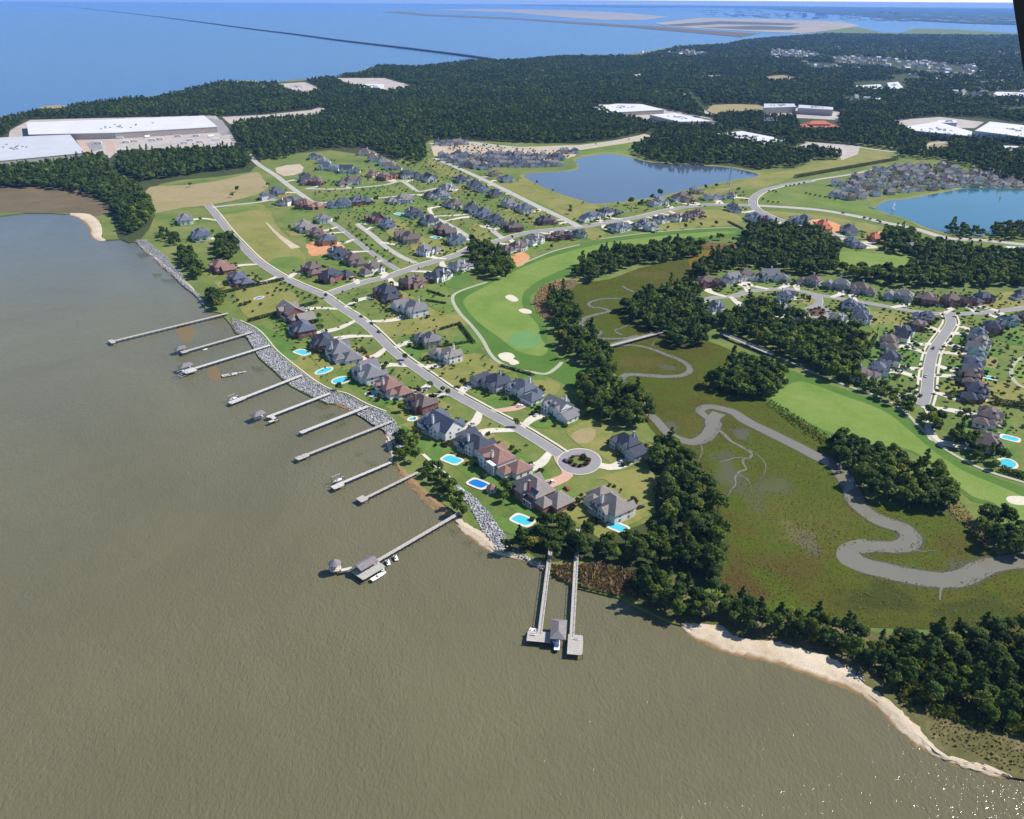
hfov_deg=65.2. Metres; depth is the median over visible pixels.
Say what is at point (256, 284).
hedge
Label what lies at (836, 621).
broadleaf tree
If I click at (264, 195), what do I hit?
house
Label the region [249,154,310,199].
road
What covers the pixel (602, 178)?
water
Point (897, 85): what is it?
shopping building
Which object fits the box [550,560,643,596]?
reeds
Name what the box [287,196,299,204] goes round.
house
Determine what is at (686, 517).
broadleaf tree
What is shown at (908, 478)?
broadleaf tree
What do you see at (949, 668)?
broadleaf tree
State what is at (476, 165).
house
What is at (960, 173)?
house
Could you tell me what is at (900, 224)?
kerb
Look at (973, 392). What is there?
house
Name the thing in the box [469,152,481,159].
house
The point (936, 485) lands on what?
broadleaf tree
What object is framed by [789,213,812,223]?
house
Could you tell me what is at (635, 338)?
footbridge
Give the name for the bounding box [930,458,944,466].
broadleaf tree
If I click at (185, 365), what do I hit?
boathouse
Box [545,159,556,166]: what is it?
house
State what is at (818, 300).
road
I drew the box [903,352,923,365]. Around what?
lawn
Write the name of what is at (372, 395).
swimming pool
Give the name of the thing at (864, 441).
broadleaf tree
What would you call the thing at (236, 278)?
house
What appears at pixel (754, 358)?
broadleaf tree
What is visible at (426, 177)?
house
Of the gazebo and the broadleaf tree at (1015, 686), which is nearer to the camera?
the broadleaf tree at (1015, 686)
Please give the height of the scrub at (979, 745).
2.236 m
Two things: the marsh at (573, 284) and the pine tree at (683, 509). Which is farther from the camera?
the marsh at (573, 284)
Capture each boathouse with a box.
[173,345,187,353]
[178,362,193,370]
[249,410,265,419]
[353,555,377,572]
[550,619,566,646]
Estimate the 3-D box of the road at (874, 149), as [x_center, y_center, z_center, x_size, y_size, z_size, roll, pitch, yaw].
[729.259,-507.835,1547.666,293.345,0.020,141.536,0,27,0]
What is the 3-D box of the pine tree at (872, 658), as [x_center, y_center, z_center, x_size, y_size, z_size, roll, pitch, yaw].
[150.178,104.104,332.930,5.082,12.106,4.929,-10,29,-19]
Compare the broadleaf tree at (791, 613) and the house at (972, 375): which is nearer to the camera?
the broadleaf tree at (791, 613)
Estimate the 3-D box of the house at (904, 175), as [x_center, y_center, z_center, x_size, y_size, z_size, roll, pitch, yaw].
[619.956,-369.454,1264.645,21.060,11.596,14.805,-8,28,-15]
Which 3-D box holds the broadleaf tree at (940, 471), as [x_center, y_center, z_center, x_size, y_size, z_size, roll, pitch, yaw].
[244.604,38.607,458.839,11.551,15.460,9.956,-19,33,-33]
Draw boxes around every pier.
[108,313,228,345]
[179,332,252,355]
[182,345,270,373]
[222,371,245,376]
[228,375,302,406]
[266,393,330,425]
[295,421,392,460]
[299,405,368,435]
[330,461,391,492]
[341,512,460,580]
[356,472,418,505]
[526,540,552,646]
[566,529,583,658]
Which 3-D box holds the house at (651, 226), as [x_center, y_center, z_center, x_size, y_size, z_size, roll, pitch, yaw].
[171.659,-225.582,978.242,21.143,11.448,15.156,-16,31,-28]
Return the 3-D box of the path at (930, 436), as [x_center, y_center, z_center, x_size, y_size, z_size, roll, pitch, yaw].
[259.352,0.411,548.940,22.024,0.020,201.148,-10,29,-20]
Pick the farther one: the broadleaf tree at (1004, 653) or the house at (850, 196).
the house at (850, 196)
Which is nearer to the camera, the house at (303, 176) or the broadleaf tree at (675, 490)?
the broadleaf tree at (675, 490)
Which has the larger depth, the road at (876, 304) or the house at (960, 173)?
the house at (960, 173)
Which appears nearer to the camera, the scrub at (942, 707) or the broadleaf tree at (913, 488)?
the scrub at (942, 707)
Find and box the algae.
[138,252,483,555]
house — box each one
[176,212,193,225]
[190,227,210,241]
[208,259,236,274]
[226,271,254,286]
[259,191,275,199]
[269,186,284,195]
[275,197,291,206]
[276,299,316,323]
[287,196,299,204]
[288,319,316,338]
[294,198,324,209]
[294,219,317,233]
[298,171,310,180]
[299,175,324,185]
[300,260,324,277]
[309,152,322,159]
[309,227,324,238]
[310,332,336,351]
[315,213,330,223]
[316,156,330,163]
[317,232,336,245]
[317,265,354,283]
[318,160,338,170]
[324,339,363,364]
[326,197,351,208]
[327,245,350,259]
[336,174,361,185]
[339,163,360,172]
[343,252,367,267]
[349,195,372,205]
[351,357,388,384]
[358,148,376,155]
[359,260,384,276]
[364,211,385,223]
[365,169,378,177]
[367,153,383,161]
[372,281,402,303]
[374,375,413,399]
[377,171,399,180]
[378,157,395,165]
[378,216,395,229]
[384,161,401,169]
[385,193,414,204]
[390,297,427,318]
[393,229,419,244]
[398,168,418,178]
[398,274,427,289]
[404,206,425,218]
[404,391,438,414]
[413,328,442,348]
[416,172,436,182]
[416,242,442,256]
[416,407,465,440]
[419,214,438,225]
[424,187,449,195]
[425,266,452,282]
[426,190,451,200]
[427,343,462,364]
[432,222,456,236]
[433,138,443,144]
[437,150,450,157]
[438,182,458,190]
[439,153,450,160]
[441,138,453,145]
[441,197,461,208]
[446,157,458,162]
[446,232,465,245]
[448,259,473,272]
[450,149,461,156]
[452,138,460,144]
[452,426,496,456]
[453,159,465,164]
[453,173,469,182]
[456,152,467,159]
[459,137,468,144]
[460,160,471,167]
[463,202,478,213]
[466,179,481,189]
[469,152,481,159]
[469,369,510,393]
[472,161,479,168]
[474,206,491,219]
[475,183,489,192]
[476,153,487,160]
[476,442,533,479]
[479,162,492,169]
[483,154,493,161]
[487,158,498,166]
[487,188,502,197]
[487,213,504,225]
[488,150,500,155]
[488,169,500,176]
[490,154,502,161]
[495,159,506,166]
[497,173,513,182]
[500,197,518,208]
[500,240,527,252]
[501,219,522,232]
[502,159,513,166]
[505,376,544,405]
[509,160,520,166]
[511,472,575,513]
[512,155,521,161]
[514,150,524,156]
[515,202,533,213]
[516,159,527,166]
[518,155,530,161]
[521,151,531,156]
[522,232,544,245]
[523,159,535,166]
[529,152,539,158]
[530,159,541,166]
[535,214,551,225]
[537,160,548,166]
[539,151,550,158]
[540,393,580,423]
[544,230,564,240]
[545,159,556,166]
[547,151,558,158]
[547,215,559,224]
[550,159,563,166]
[553,153,565,160]
[555,147,568,153]
[562,147,574,153]
[563,230,573,239]
[567,147,579,153]
[572,229,586,238]
[579,210,600,222]
[582,485,636,524]
[597,205,621,217]
[608,221,632,232]
[609,431,647,462]
[629,218,649,228]
[642,221,659,230]
[648,195,668,206]
[652,214,670,223]
[669,212,682,221]
[670,190,690,201]
[682,194,696,202]
[682,212,692,221]
[684,208,704,218]
[689,185,703,194]
[696,273,724,288]
[703,192,718,200]
[707,300,725,314]
[714,192,726,199]
[718,270,742,286]
[726,202,742,212]
[727,190,736,198]
[739,267,762,281]
[744,212,764,222]
[759,266,790,282]
[761,215,777,221]
[776,288,796,302]
[778,301,790,315]
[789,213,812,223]
[793,313,810,321]
[796,272,822,286]
[814,219,832,231]
[822,276,850,290]
[826,312,848,325]
[828,189,840,197]
[831,178,845,185]
[837,190,847,199]
[839,182,852,190]
[839,223,859,235]
[841,298,865,310]
[843,236,866,248]
[845,192,856,200]
[846,177,859,185]
[849,363,881,382]
[850,280,876,296]
[851,172,862,179]
[851,308,872,325]
[852,184,864,192]
[855,190,868,198]
[857,175,872,183]
[861,182,876,189]
[864,169,876,177]
[866,231,880,241]
[868,188,882,196]
[868,359,890,377]
[872,164,886,171]
[873,174,887,181]
[873,180,888,187]
[877,168,891,175]
[879,332,900,351]
[879,348,902,367]
[882,286,914,302]
[884,186,895,194]
[886,179,900,186]
[887,162,901,170]
[887,174,897,180]
[891,166,905,174]
[893,323,915,342]
[898,172,911,179]
[898,184,912,192]
[901,161,914,167]
[901,179,913,185]
[902,240,919,252]
[906,166,918,173]
[909,317,926,330]
[910,182,925,190]
[912,171,925,178]
[912,310,935,321]
[914,176,929,184]
[915,161,930,168]
[917,164,932,172]
[917,289,937,305]
[924,171,939,178]
[927,182,939,190]
[929,176,942,183]
[933,164,948,171]
[936,160,951,167]
[939,170,953,176]
[939,290,972,306]
[940,181,953,188]
[942,174,957,182]
[947,164,960,171]
[954,169,968,176]
[954,179,968,187]
[957,174,971,181]
[960,381,990,403]
[961,356,985,372]
[961,368,983,385]
[965,335,992,350]
[965,346,988,360]
[966,326,988,340]
[968,167,982,174]
[968,179,980,186]
[968,289,996,305]
[971,173,984,181]
[971,405,1004,429]
[974,430,1004,454]
[981,179,995,186]
[982,168,993,175]
[982,319,1004,335]
[986,173,999,181]
[995,315,1020,326]
[996,179,1010,187]
[1002,176,1015,181]
[1010,287,1023,300]
[1011,179,1023,187]
[1012,311,1023,321]
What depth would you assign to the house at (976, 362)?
604.42 m
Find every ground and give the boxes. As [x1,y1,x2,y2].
[0,34,1023,179]
[0,185,108,215]
[1,155,261,241]
[275,164,303,175]
[306,241,344,255]
[504,441,728,586]
[511,219,883,266]
[520,152,763,205]
[566,421,612,449]
[567,455,590,467]
[571,428,595,442]
[572,457,583,463]
[627,568,1023,778]
[802,297,814,305]
[808,308,825,315]
[863,185,1023,237]
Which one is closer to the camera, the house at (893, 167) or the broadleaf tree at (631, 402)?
the broadleaf tree at (631, 402)
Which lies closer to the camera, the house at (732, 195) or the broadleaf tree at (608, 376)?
the broadleaf tree at (608, 376)
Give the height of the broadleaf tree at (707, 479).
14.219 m
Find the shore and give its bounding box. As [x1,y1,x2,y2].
[238,324,511,549]
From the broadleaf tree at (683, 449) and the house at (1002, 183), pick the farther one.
the house at (1002, 183)
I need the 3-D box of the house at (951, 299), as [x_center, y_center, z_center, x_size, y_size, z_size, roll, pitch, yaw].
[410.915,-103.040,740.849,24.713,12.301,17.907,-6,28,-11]
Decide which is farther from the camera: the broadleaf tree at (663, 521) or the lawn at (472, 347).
the lawn at (472, 347)
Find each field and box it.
[38,80,257,109]
[146,172,267,212]
[216,205,304,272]
[220,204,305,274]
[427,158,482,184]
[454,228,743,387]
[463,231,735,355]
[494,179,599,218]
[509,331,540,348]
[576,142,644,155]
[704,149,899,194]
[707,75,948,148]
[757,183,889,215]
[761,210,883,243]
[766,369,1023,527]
[770,381,1023,519]
[839,251,914,272]
[1013,358,1023,379]
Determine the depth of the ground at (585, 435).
514.59 m
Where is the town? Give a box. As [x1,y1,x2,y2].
[705,9,1015,22]
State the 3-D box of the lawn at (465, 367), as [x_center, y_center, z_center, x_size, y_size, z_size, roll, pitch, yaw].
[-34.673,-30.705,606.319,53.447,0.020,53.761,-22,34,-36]
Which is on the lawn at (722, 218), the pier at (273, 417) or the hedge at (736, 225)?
the hedge at (736, 225)
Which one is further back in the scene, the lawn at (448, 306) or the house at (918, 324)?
the lawn at (448, 306)
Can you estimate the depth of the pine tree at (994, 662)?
323.00 m
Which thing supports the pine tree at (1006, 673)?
on the ground at (922, 719)
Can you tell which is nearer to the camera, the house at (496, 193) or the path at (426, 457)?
the path at (426, 457)
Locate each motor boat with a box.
[370,571,385,581]
[554,640,559,651]
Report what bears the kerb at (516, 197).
on the road at (571, 222)
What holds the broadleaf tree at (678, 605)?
on the ground at (922, 719)
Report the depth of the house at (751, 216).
1014.78 m
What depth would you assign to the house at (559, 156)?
1396.77 m
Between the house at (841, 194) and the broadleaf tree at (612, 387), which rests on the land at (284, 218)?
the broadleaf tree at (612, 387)
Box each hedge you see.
[225,277,283,292]
[247,300,318,321]
[425,299,445,303]
[426,289,445,296]
[439,323,456,329]
[442,340,472,346]
[457,321,475,342]
[500,364,534,374]
[632,229,654,232]
[728,221,743,228]
[794,157,898,177]
[867,333,877,349]
[868,379,899,395]
[945,391,986,401]
[994,398,1023,407]
[999,465,1023,478]
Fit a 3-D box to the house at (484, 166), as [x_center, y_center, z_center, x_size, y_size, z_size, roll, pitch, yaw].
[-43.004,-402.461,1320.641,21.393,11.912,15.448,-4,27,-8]
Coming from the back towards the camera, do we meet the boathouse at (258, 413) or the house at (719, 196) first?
the house at (719, 196)
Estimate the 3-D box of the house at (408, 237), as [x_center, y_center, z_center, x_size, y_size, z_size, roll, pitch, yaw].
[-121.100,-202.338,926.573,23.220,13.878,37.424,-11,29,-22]
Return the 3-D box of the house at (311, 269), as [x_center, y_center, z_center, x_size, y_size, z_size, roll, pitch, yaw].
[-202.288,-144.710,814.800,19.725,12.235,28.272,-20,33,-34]
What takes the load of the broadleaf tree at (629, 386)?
on the land at (284, 218)
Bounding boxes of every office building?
[763,104,795,113]
[797,105,832,115]
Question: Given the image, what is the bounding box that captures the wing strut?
[1013,0,1023,70]
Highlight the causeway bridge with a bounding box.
[15,3,491,58]
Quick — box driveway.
[193,176,1007,486]
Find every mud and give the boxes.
[578,298,636,339]
[613,344,693,402]
[644,411,726,445]
[694,404,924,554]
[721,430,753,495]
[854,550,1023,589]
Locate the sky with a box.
[0,0,1013,7]
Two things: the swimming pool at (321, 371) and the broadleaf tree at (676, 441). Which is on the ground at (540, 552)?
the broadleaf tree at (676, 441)
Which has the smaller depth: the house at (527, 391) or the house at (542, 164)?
the house at (527, 391)
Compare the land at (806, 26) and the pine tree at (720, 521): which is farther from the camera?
the land at (806, 26)
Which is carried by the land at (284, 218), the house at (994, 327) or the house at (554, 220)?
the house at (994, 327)
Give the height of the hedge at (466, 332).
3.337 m
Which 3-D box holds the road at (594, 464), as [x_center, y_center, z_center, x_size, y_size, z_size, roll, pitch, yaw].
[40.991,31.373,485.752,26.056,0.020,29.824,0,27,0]
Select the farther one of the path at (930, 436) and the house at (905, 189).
the house at (905, 189)
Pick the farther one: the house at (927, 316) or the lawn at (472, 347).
the house at (927, 316)
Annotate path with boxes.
[240,320,385,411]
[266,222,299,248]
[421,454,449,478]
[451,282,563,374]
[497,244,579,276]
[602,227,734,238]
[781,358,1023,482]
[1009,356,1023,387]
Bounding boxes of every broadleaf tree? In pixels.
[524,536,537,549]
[531,524,544,540]
[535,511,552,525]
[539,512,553,527]
[539,528,557,540]
[544,540,561,559]
[549,534,563,544]
[555,512,571,527]
[555,515,569,529]
[566,529,576,540]
[570,531,586,546]
[577,540,591,557]
[579,375,587,394]
[579,380,593,394]
[581,521,594,536]
[586,385,599,394]
[588,394,603,413]
[593,352,605,359]
[593,355,606,366]
[594,367,603,377]
[597,537,612,555]
[600,362,610,373]
[601,391,613,404]
[602,366,615,374]
[602,372,612,383]
[606,361,618,372]
[608,390,614,405]
[609,384,620,397]
[618,384,625,393]
[618,528,633,543]
[619,409,634,426]
[622,393,637,403]
[624,382,636,395]
[624,399,635,408]
[631,389,645,400]
[632,538,646,559]
[633,406,644,416]
[633,537,648,549]
[633,567,640,574]
[634,402,644,413]
[638,564,653,575]
[638,574,653,587]
[643,402,656,418]
[648,444,663,453]
[648,584,663,605]
[650,450,665,467]
[654,570,671,586]
[655,525,668,535]
[658,515,669,527]
[659,471,670,486]
[659,502,679,513]
[660,587,673,609]
[661,473,675,486]
[661,486,670,498]
[661,581,674,591]
[662,466,673,475]
[662,546,672,562]
[664,498,681,513]
[666,437,681,449]
[666,448,678,459]
[666,496,681,505]
[667,485,681,497]
[669,598,686,616]
[671,545,683,564]
[674,453,685,465]
[674,474,681,484]
[674,580,687,594]
[675,491,687,511]
[675,547,691,567]
[675,572,690,583]
[676,470,694,485]
[677,445,686,458]
[679,512,690,527]
[682,510,699,522]
[682,534,695,543]
[683,448,696,461]
[683,494,700,509]
[684,462,696,473]
[687,586,699,597]
[688,515,705,539]
[688,523,696,532]
[689,481,704,493]
[689,542,704,564]
[690,497,703,507]
[690,599,702,616]
[693,523,710,542]
[693,591,707,602]
[698,542,720,560]
[699,473,717,490]
[701,598,716,618]
[702,486,719,501]
[702,555,715,565]
[703,512,714,524]
[704,510,722,524]
[705,561,722,575]
[705,567,720,578]
[705,578,720,591]
[706,369,723,387]
[707,525,726,545]
[707,594,720,613]
[710,548,728,563]
[711,492,729,510]
[718,598,729,614]
[725,598,736,612]
[726,368,739,377]
[730,599,746,612]
[737,351,746,358]
[738,607,758,630]
[739,372,750,379]
[740,595,758,609]
[744,367,754,376]
[747,603,758,619]
[749,354,759,366]
[750,372,764,386]
[756,355,768,365]
[757,608,768,626]
[758,368,772,376]
[758,377,771,396]
[763,610,785,631]
[765,361,776,370]
[771,376,781,392]
[775,373,787,385]
[783,606,797,620]
[788,619,806,639]
[793,348,808,364]
[796,607,805,618]
[797,617,809,633]
[805,609,821,631]
[805,617,820,636]
[817,611,831,625]
[818,624,833,642]
[825,630,841,646]
[826,362,843,378]
[830,616,844,628]
[831,431,846,441]
[838,448,851,465]
[840,446,850,461]
[840,633,847,644]
[844,636,865,658]
[848,434,861,448]
[851,461,869,484]
[851,623,867,637]
[857,648,870,660]
[858,445,870,454]
[858,458,871,464]
[859,437,870,446]
[860,455,872,461]
[860,470,877,479]
[862,465,872,486]
[866,641,877,651]
[868,478,884,497]
[870,462,879,469]
[870,470,882,479]
[871,455,883,464]
[872,441,886,452]
[876,463,893,481]
[876,649,890,665]
[877,639,886,655]
[879,451,894,460]
[880,476,893,492]
[881,480,897,500]
[882,467,895,479]
[883,457,896,465]
[885,653,898,664]
[886,635,901,645]
[886,670,904,686]
[887,443,900,453]
[892,626,910,641]
[896,649,911,658]
[896,657,912,668]
[897,472,914,486]
[897,642,908,652]
[898,488,913,505]
[899,459,913,467]
[900,642,925,663]
[901,629,924,647]
[902,656,919,669]
[903,665,917,682]
[905,482,920,501]
[912,471,926,479]
[913,488,924,504]
[917,492,930,509]
[921,483,933,491]
[924,662,938,674]
[924,680,944,699]
[926,489,941,508]
[927,481,940,489]
[927,636,942,652]
[929,465,947,477]
[929,622,949,637]
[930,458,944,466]
[931,477,940,484]
[934,463,948,475]
[935,672,952,686]
[938,476,955,487]
[940,485,959,508]
[941,661,957,676]
[947,634,964,643]
[947,637,960,653]
[951,676,971,692]
[952,649,972,665]
[955,622,968,636]
[965,626,984,644]
[967,627,989,644]
[971,660,992,683]
[973,689,994,712]
[974,640,990,653]
[977,502,1001,519]
[977,521,994,532]
[979,702,1000,721]
[982,530,999,545]
[985,523,1006,547]
[987,616,1007,634]
[987,685,999,703]
[990,641,1007,652]
[992,630,1011,643]
[994,697,1009,714]
[998,656,1019,670]
[999,503,1011,515]
[999,651,1011,656]
[999,689,1023,712]
[1001,616,1017,631]
[1002,708,1020,724]
[1003,507,1019,521]
[1003,522,1017,531]
[1003,531,1020,549]
[1005,683,1022,695]
[1007,529,1023,536]
[1012,613,1023,631]
[1013,632,1023,649]
[1013,649,1023,670]
[1014,537,1023,556]
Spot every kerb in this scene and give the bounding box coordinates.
[207,208,562,456]
[320,181,429,191]
[331,222,397,269]
[338,204,746,292]
[357,224,418,263]
[445,161,575,225]
[557,448,601,474]
[704,287,1022,315]
[748,181,840,236]
[757,205,1022,245]
[916,315,955,405]
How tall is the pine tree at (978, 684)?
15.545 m
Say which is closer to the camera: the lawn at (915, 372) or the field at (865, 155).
the lawn at (915, 372)
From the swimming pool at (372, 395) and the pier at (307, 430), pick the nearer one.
the pier at (307, 430)
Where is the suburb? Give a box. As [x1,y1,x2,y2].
[641,45,1023,101]
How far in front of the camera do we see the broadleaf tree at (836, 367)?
586.16 m
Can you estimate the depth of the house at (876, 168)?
1320.78 m
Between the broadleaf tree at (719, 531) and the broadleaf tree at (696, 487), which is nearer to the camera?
the broadleaf tree at (719, 531)
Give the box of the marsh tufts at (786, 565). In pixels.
[697,458,975,603]
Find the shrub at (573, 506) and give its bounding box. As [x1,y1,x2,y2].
[569,503,576,509]
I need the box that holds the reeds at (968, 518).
[534,242,990,543]
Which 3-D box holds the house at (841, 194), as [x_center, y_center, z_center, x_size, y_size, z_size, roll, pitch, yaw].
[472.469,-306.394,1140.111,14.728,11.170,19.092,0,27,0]
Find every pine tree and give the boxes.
[513,524,525,550]
[588,372,595,384]
[589,382,600,395]
[611,390,620,409]
[613,385,620,406]
[632,376,641,391]
[636,569,653,599]
[641,579,652,605]
[649,564,659,583]
[661,454,672,467]
[663,427,674,448]
[665,511,677,529]
[671,584,683,609]
[678,503,688,526]
[679,521,689,543]
[684,534,694,564]
[685,572,692,596]
[699,538,706,550]
[706,531,717,543]
[714,516,724,536]
[736,586,746,599]
[755,595,767,620]
[772,602,786,627]
[815,601,823,615]
[838,610,854,636]
[845,437,853,451]
[849,614,856,630]
[865,649,877,669]
[910,456,922,470]
[916,471,929,487]
[919,448,931,470]
[921,635,936,664]
[922,674,933,687]
[931,616,947,636]
[952,677,964,698]
[971,672,988,690]
[976,611,991,628]
[979,645,994,661]
[985,653,1001,676]
[997,666,1013,690]
[1008,668,1018,682]
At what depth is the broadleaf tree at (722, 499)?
429.09 m
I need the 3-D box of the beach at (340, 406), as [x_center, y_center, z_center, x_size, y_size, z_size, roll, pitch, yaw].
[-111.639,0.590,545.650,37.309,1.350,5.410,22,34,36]
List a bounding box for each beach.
[70,213,105,240]
[137,243,203,301]
[332,403,360,416]
[385,432,393,461]
[392,462,451,516]
[451,512,545,572]
[678,623,1012,778]
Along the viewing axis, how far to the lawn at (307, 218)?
1018.39 m
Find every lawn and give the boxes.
[169,159,1023,524]
[202,153,1013,537]
[235,281,299,317]
[257,325,299,359]
[284,355,319,382]
[300,216,318,227]
[316,170,378,190]
[325,297,367,325]
[330,274,381,290]
[344,188,414,197]
[346,200,434,213]
[358,230,391,257]
[376,311,467,336]
[386,219,409,239]
[396,336,423,361]
[401,425,452,460]
[404,284,461,314]
[410,238,445,258]
[414,197,438,202]
[432,353,511,387]
[441,276,471,288]
[454,331,482,353]
[456,481,533,534]
[468,223,489,239]
[486,398,509,413]
[517,368,545,380]
[531,413,555,427]
[532,380,559,395]
[540,231,569,246]
[585,227,604,239]
[595,468,656,504]
[651,209,744,230]
[697,283,809,291]
[863,344,879,353]
[868,324,895,349]
[869,311,906,328]
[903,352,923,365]
[903,365,921,378]
[942,359,957,374]
[984,297,1023,309]
[988,380,1023,404]
[995,331,1023,344]
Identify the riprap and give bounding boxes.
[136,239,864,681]
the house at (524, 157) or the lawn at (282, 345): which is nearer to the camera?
the lawn at (282, 345)
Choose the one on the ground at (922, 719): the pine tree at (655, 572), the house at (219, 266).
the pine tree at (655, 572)
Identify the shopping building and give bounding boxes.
[283,84,316,91]
[364,84,383,91]
[595,104,663,115]
[650,113,711,123]
[717,131,784,144]
[856,84,882,89]
[886,82,902,89]
[937,120,956,126]
[994,92,1023,96]
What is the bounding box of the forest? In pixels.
[0,32,1023,672]
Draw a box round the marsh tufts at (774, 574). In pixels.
[569,249,1023,632]
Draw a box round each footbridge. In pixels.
[610,330,662,345]
[721,332,773,356]
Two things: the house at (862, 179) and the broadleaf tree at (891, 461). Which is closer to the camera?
the broadleaf tree at (891, 461)
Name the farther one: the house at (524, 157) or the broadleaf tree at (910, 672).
the house at (524, 157)
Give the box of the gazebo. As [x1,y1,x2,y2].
[328,559,340,574]
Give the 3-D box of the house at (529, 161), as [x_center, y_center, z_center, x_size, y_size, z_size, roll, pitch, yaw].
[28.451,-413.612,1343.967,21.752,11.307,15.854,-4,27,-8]
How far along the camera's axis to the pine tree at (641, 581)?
368.28 m
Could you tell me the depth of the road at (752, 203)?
1130.55 m
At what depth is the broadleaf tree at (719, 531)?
402.06 m
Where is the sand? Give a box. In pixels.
[498,295,1023,504]
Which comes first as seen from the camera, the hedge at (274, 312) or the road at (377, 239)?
the hedge at (274, 312)
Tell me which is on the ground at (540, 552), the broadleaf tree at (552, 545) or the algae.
the broadleaf tree at (552, 545)
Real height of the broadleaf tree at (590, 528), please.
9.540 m
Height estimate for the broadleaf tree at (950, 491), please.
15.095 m
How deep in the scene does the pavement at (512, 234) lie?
946.13 m
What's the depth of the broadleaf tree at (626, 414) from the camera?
519.71 m
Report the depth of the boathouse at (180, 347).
629.50 m
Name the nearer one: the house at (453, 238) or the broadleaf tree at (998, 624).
the broadleaf tree at (998, 624)
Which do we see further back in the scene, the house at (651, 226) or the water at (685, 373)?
the house at (651, 226)
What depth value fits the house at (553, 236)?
930.35 m
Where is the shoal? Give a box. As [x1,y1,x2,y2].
[175,325,223,380]
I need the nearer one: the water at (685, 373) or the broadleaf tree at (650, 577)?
the broadleaf tree at (650, 577)
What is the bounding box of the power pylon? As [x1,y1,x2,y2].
[726,167,732,187]
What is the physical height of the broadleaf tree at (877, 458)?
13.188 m
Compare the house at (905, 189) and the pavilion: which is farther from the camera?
the house at (905, 189)
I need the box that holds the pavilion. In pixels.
[486,484,496,493]
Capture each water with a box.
[0,2,1023,818]
[524,154,758,203]
[579,298,637,338]
[617,344,692,405]
[646,411,724,444]
[695,404,921,552]
[718,430,752,495]
[836,539,871,570]
[860,552,1023,587]
[866,187,1023,235]
[939,579,945,599]
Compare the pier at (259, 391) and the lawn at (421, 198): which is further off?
the lawn at (421, 198)
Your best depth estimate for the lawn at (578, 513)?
557.21 m
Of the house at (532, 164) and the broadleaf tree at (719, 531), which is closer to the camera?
the broadleaf tree at (719, 531)
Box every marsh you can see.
[534,243,749,319]
[558,243,1023,632]
[689,249,755,270]
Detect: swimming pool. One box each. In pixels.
[293,349,311,355]
[314,367,332,374]
[331,376,350,384]
[365,390,381,397]
[407,416,417,421]
[440,454,463,465]
[466,477,489,489]
[509,513,535,527]
[606,522,629,532]
[983,375,997,380]
[997,458,1018,468]
[1000,434,1020,442]
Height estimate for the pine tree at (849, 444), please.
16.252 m
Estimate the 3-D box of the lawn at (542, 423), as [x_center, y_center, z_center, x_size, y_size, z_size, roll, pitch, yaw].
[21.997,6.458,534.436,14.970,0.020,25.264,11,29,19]
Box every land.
[0,28,1023,750]
[384,11,759,36]
[435,9,666,19]
[521,5,1015,24]
[656,18,859,32]
[667,21,798,29]
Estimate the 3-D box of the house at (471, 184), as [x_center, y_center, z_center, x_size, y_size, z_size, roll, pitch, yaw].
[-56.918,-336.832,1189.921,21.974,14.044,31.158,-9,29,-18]
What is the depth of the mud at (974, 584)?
393.75 m
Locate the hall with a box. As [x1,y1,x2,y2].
[798,121,838,127]
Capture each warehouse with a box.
[0,134,83,164]
[27,116,217,139]
[907,122,971,141]
[974,122,1023,143]
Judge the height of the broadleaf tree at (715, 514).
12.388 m
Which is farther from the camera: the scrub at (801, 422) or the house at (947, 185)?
the house at (947, 185)
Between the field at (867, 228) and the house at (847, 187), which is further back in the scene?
the house at (847, 187)
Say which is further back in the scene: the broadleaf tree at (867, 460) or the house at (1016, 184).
the house at (1016, 184)
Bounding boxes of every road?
[204,205,562,456]
[213,200,275,207]
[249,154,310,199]
[306,181,435,191]
[310,194,415,202]
[327,204,749,295]
[330,222,399,269]
[355,224,417,262]
[429,136,649,147]
[432,158,581,226]
[434,216,468,238]
[491,229,504,238]
[558,449,600,473]
[704,288,1023,314]
[749,180,842,237]
[759,205,1023,245]
[778,169,871,187]
[803,305,830,318]
[807,142,946,152]
[812,296,822,304]
[916,313,955,406]
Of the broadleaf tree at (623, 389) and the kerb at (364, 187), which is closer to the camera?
the broadleaf tree at (623, 389)
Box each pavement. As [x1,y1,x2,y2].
[9,115,235,157]
[76,140,116,152]
[85,117,231,151]
[211,204,568,451]
[223,78,714,127]
[322,203,748,292]
[430,134,649,162]
[757,181,845,237]
[764,108,982,159]
[912,313,943,401]
[932,314,959,405]
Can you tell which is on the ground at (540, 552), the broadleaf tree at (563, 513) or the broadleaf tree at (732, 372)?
the broadleaf tree at (563, 513)
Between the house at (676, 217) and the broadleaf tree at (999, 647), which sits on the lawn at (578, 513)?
the house at (676, 217)
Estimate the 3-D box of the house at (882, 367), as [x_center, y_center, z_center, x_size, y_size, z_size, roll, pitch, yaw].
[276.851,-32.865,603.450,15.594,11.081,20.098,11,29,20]
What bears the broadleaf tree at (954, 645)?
on the ground at (922, 719)
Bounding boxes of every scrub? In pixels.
[745,629,1023,738]
[767,399,831,447]
[933,715,1023,772]
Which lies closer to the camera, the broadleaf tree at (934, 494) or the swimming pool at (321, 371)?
the broadleaf tree at (934, 494)
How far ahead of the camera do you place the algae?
538.57 m
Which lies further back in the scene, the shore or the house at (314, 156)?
the house at (314, 156)
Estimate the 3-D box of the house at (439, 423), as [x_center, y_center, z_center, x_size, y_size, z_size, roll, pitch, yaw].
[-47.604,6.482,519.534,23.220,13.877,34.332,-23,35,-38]
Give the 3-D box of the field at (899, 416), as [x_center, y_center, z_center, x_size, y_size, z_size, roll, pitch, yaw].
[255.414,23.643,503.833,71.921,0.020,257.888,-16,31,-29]
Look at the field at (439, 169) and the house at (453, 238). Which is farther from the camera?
the field at (439, 169)

